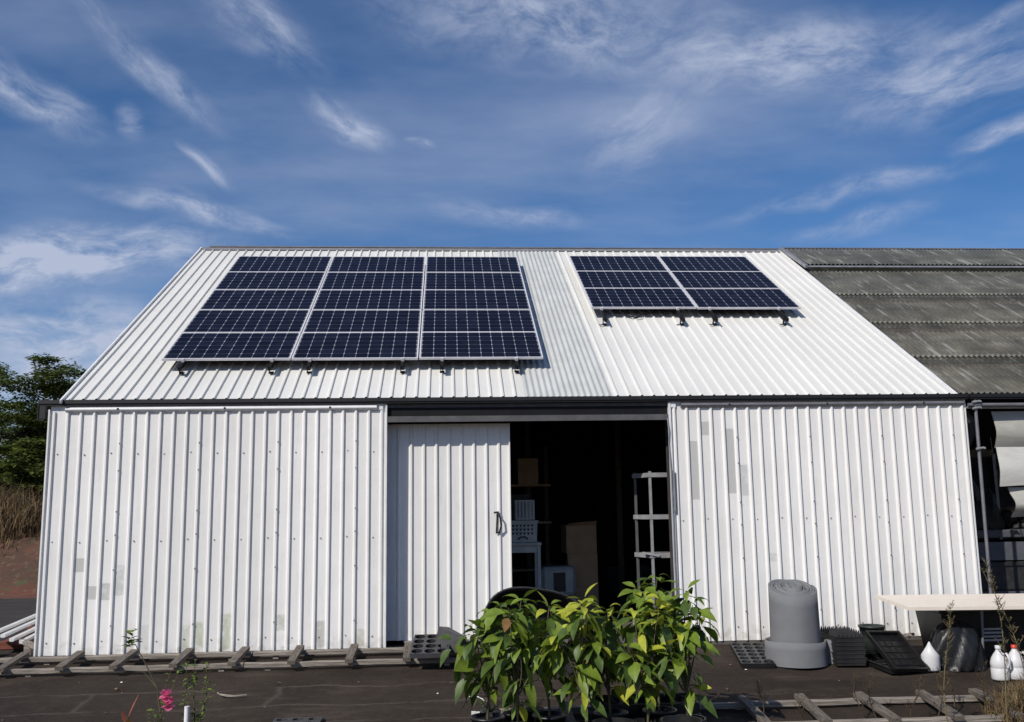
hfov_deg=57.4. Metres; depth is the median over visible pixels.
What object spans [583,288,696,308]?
solar panel
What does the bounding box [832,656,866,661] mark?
nursery tray
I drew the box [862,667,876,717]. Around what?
dry weed
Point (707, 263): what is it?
solar panel
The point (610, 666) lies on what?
potted sapling
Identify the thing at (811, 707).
ladder frame
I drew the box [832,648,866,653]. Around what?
nursery tray
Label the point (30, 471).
shade tree
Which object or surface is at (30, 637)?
white board
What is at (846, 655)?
nursery tray
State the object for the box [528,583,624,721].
potted sapling
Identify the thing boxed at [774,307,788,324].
mounting rail
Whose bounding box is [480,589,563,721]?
potted sapling
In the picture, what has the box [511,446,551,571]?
storage rack
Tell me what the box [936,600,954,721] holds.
dry weed
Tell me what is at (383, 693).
weed mat apron
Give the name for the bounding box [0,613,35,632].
white board
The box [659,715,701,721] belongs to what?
nursery pot
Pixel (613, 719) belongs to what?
nursery pot
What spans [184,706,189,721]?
white marker post
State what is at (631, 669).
potted sapling
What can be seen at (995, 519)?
shade cloth bundle
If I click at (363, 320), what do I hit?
solar panel
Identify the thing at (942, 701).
dry weed
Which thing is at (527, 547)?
side table
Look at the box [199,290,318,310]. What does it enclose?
solar panel
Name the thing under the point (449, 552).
sliding door
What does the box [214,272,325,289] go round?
solar panel
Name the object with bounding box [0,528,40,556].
dry bank grass
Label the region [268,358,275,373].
mounting rail
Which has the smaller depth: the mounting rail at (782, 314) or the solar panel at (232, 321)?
the solar panel at (232, 321)
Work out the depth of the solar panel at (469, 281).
15.29 m
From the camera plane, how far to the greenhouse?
15.58 m
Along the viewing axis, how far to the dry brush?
21.73 m
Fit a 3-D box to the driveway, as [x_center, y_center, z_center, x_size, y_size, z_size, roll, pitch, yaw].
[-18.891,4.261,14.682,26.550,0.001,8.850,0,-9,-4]
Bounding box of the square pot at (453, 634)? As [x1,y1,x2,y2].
[434,626,466,652]
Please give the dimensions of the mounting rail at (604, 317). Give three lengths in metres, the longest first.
3.300 x 0.162 x 0.125 m
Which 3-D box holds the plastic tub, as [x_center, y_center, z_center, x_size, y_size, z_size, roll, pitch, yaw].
[0.231,3.006,10.275,1.174,0.969,0.381,9,-19,-2]
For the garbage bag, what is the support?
on the weed mat apron
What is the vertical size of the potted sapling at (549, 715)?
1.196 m
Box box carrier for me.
[541,565,576,600]
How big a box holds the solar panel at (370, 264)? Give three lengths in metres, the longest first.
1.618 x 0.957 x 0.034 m
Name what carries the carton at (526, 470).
on the storage rack
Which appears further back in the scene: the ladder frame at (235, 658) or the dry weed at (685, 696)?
the ladder frame at (235, 658)
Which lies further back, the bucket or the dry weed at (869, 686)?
the bucket
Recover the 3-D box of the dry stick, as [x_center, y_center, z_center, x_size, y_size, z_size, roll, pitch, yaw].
[-2.798,3.327,9.309,0.310,0.044,0.051,-2,-9,5]
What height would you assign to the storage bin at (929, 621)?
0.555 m
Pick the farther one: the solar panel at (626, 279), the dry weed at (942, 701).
the solar panel at (626, 279)
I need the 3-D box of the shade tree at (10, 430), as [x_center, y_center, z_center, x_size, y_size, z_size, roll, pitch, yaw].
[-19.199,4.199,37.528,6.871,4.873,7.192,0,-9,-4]
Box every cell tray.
[272,717,322,721]
[410,634,449,657]
[730,643,774,667]
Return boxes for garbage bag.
[929,620,987,671]
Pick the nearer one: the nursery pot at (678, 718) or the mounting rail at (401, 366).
the nursery pot at (678, 718)
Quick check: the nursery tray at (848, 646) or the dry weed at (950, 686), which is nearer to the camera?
the dry weed at (950, 686)
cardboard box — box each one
[561,521,596,553]
[566,553,597,586]
[574,586,598,610]
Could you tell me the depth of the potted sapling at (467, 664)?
7.93 m
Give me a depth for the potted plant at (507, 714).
8.26 m
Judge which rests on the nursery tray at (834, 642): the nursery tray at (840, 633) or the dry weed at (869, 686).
the nursery tray at (840, 633)
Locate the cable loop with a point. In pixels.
(633, 316)
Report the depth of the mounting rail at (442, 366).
12.07 m
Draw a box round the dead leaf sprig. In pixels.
[121,696,137,721]
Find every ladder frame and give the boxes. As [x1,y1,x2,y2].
[0,642,465,676]
[499,688,1023,721]
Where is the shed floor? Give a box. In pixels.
[64,571,921,660]
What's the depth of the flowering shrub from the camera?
6.69 m
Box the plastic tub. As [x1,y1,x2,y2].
[480,587,586,675]
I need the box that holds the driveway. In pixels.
[0,598,36,654]
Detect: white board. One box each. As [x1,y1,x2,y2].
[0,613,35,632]
[0,619,35,637]
[9,627,34,641]
[19,633,34,643]
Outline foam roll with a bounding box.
[765,579,834,667]
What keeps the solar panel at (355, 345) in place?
attached to the mounting rail at (309, 364)
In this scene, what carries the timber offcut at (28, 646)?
on the weed mat apron
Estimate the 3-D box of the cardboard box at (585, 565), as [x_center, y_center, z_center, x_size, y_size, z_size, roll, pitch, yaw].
[1.086,3.239,14.549,0.460,0.500,0.403,-1,-9,-1]
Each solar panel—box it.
[162,332,300,360]
[181,310,310,333]
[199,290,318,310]
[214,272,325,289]
[227,256,332,272]
[291,332,419,359]
[303,310,421,331]
[311,290,422,309]
[320,272,423,289]
[327,256,424,271]
[419,332,542,359]
[421,310,536,331]
[423,290,530,309]
[424,272,525,289]
[425,257,520,272]
[569,256,667,270]
[575,271,680,288]
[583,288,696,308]
[658,256,760,271]
[670,271,779,288]
[683,288,800,308]
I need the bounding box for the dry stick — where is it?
[217,692,246,696]
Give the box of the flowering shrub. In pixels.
[121,628,214,721]
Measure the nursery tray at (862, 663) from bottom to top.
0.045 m
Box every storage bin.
[915,609,1023,658]
[979,560,1023,590]
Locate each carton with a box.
[511,494,528,520]
[515,458,538,484]
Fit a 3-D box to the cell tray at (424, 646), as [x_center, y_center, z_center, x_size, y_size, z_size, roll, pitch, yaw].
[-0.908,3.195,10.488,0.420,0.050,0.760,-1,-1,-2]
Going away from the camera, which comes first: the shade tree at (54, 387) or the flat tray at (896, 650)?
the flat tray at (896, 650)
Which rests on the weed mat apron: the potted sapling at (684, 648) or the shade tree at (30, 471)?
the potted sapling at (684, 648)
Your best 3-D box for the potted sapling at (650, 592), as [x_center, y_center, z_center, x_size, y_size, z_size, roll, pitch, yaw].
[1.296,2.572,8.162,0.772,1.399,0.517,-3,-9,14]
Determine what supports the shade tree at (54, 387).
on the ground at (19, 570)
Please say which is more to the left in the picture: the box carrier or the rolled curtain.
the box carrier
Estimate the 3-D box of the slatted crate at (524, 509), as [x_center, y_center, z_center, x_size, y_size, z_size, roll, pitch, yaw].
[0.177,2.148,13.489,0.280,0.280,0.237,0,-9,-4]
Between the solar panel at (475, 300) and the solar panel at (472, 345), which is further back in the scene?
the solar panel at (475, 300)
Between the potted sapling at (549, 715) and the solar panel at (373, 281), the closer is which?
the potted sapling at (549, 715)
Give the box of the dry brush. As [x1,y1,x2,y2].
[0,469,42,542]
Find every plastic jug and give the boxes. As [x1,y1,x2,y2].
[921,642,940,670]
[990,645,1010,680]
[1007,644,1023,679]
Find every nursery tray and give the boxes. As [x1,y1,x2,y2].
[820,626,864,640]
[821,635,864,644]
[821,639,865,648]
[831,652,865,657]
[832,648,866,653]
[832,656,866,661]
[832,660,865,665]
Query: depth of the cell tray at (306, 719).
8.54 m
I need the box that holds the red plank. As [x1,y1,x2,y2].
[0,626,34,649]
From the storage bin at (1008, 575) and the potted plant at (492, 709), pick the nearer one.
the potted plant at (492, 709)
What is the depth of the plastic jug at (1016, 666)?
9.67 m
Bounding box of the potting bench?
[977,528,1023,593]
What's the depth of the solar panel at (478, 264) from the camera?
16.18 m
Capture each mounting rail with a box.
[177,358,187,373]
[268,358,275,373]
[306,358,312,373]
[399,357,404,372]
[439,357,444,372]
[514,357,519,372]
[599,307,606,324]
[674,307,684,324]
[706,307,717,324]
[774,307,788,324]
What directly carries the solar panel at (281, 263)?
attached to the mounting rail at (180, 367)
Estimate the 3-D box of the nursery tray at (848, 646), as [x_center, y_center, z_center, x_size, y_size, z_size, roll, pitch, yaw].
[3.689,3.161,10.460,0.330,0.045,0.570,-1,-9,0]
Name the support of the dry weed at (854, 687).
on the weed mat apron
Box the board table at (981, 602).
[875,593,1023,647]
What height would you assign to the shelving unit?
2.050 m
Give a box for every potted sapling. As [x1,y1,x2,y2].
[434,603,531,721]
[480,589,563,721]
[511,599,586,721]
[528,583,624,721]
[567,603,637,718]
[612,596,687,721]
[614,573,701,718]
[646,580,719,721]
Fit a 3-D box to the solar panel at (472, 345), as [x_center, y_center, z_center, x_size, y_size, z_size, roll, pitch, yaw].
[-0.429,-0.212,12.631,1.618,0.035,0.957,0,22,-4]
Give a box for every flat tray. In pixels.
[865,630,929,671]
[865,652,923,673]
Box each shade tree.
[0,352,85,454]
[0,410,32,498]
[0,436,45,507]
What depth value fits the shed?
11.51 m
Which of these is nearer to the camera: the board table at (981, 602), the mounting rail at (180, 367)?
the board table at (981, 602)
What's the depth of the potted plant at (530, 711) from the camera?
8.36 m
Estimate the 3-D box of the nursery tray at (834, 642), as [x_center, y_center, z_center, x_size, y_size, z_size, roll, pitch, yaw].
[3.693,3.118,10.470,0.330,0.045,0.570,-1,-9,1]
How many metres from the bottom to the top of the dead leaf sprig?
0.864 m
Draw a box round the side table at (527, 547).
[511,541,541,587]
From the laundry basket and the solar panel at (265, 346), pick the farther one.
the laundry basket
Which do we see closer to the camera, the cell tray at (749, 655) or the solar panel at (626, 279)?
the cell tray at (749, 655)
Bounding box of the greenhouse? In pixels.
[779,247,1023,593]
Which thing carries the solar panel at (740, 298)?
attached to the mounting rail at (712, 315)
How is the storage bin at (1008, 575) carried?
on the potting bench
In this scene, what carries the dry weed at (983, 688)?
on the weed mat apron
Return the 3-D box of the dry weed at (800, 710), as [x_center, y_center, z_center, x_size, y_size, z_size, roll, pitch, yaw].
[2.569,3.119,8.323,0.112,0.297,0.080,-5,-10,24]
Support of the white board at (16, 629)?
on the white board at (21, 635)
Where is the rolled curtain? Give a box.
[966,410,1023,516]
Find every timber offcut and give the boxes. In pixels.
[18,639,33,654]
[902,633,914,636]
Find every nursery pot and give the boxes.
[592,717,636,721]
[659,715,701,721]
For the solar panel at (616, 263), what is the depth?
16.46 m
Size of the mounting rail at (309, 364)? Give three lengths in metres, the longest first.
5.050 x 0.162 x 0.075 m
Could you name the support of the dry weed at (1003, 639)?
on the weed mat apron
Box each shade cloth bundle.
[974,483,1004,529]
[1000,505,1023,528]
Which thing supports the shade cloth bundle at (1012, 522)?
on the potting bench
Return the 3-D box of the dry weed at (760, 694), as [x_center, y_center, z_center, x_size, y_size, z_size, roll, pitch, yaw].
[2.283,3.087,8.485,0.144,0.388,0.105,0,-9,-4]
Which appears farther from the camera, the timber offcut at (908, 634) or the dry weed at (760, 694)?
the timber offcut at (908, 634)
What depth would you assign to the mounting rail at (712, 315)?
14.07 m
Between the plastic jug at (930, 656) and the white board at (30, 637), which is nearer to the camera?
the plastic jug at (930, 656)
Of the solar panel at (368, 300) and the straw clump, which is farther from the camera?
the solar panel at (368, 300)
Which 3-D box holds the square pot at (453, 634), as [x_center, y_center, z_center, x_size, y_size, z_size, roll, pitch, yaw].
[-0.686,3.173,10.557,0.272,0.272,0.272,9,-13,23]
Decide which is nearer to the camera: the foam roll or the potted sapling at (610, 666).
the potted sapling at (610, 666)
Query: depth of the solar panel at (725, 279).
15.65 m
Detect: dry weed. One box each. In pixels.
[681,684,695,712]
[756,680,768,712]
[793,694,805,720]
[850,671,864,718]
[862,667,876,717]
[905,676,925,716]
[932,668,949,715]
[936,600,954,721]
[942,664,954,708]
[976,660,992,714]
[979,565,1023,674]
[982,558,1009,721]
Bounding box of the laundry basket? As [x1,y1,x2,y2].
[511,520,538,541]
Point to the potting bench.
(1006, 549)
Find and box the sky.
[0,0,1023,458]
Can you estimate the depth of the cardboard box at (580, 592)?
14.30 m
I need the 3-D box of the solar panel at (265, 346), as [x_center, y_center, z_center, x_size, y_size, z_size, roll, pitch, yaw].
[-3.690,-0.196,12.408,1.618,0.034,0.957,0,22,-4]
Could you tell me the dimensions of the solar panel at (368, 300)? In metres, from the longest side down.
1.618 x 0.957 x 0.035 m
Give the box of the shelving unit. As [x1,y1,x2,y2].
[632,471,671,612]
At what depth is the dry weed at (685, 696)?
8.04 m
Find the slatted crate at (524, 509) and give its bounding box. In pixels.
[514,500,534,519]
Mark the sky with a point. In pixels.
(137, 137)
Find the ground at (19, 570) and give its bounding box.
[0,528,40,598]
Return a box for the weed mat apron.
[0,640,1023,721]
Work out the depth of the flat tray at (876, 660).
10.21 m
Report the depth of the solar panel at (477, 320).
13.50 m
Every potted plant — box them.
[479,698,501,712]
[502,700,524,721]
[521,697,544,721]
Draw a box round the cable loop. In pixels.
[626,314,643,318]
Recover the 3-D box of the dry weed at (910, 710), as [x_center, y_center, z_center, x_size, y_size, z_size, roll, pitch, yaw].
[3.626,3.053,8.398,0.188,0.420,0.077,0,-9,-4]
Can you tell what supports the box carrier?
on the shed floor
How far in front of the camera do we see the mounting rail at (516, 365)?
12.15 m
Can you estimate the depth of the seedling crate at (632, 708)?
8.43 m
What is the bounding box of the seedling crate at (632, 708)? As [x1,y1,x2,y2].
[590,692,699,714]
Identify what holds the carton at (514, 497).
on the storage rack
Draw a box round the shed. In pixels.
[33,246,981,656]
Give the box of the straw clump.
[973,671,1023,721]
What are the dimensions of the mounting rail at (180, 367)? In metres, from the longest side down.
5.050 x 0.162 x 0.075 m
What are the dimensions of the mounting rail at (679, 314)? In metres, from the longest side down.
3.300 x 0.162 x 0.125 m
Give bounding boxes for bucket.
[858,624,885,652]
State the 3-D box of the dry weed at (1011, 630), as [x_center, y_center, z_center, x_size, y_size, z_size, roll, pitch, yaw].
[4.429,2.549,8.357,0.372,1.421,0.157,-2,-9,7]
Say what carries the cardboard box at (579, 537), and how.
on the cardboard box at (585, 565)
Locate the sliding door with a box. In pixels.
[386,423,511,642]
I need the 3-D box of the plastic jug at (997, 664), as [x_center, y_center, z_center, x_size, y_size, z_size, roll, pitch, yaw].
[5.065,3.133,9.711,0.175,0.345,0.181,-2,-9,9]
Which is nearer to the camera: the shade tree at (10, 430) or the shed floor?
the shed floor

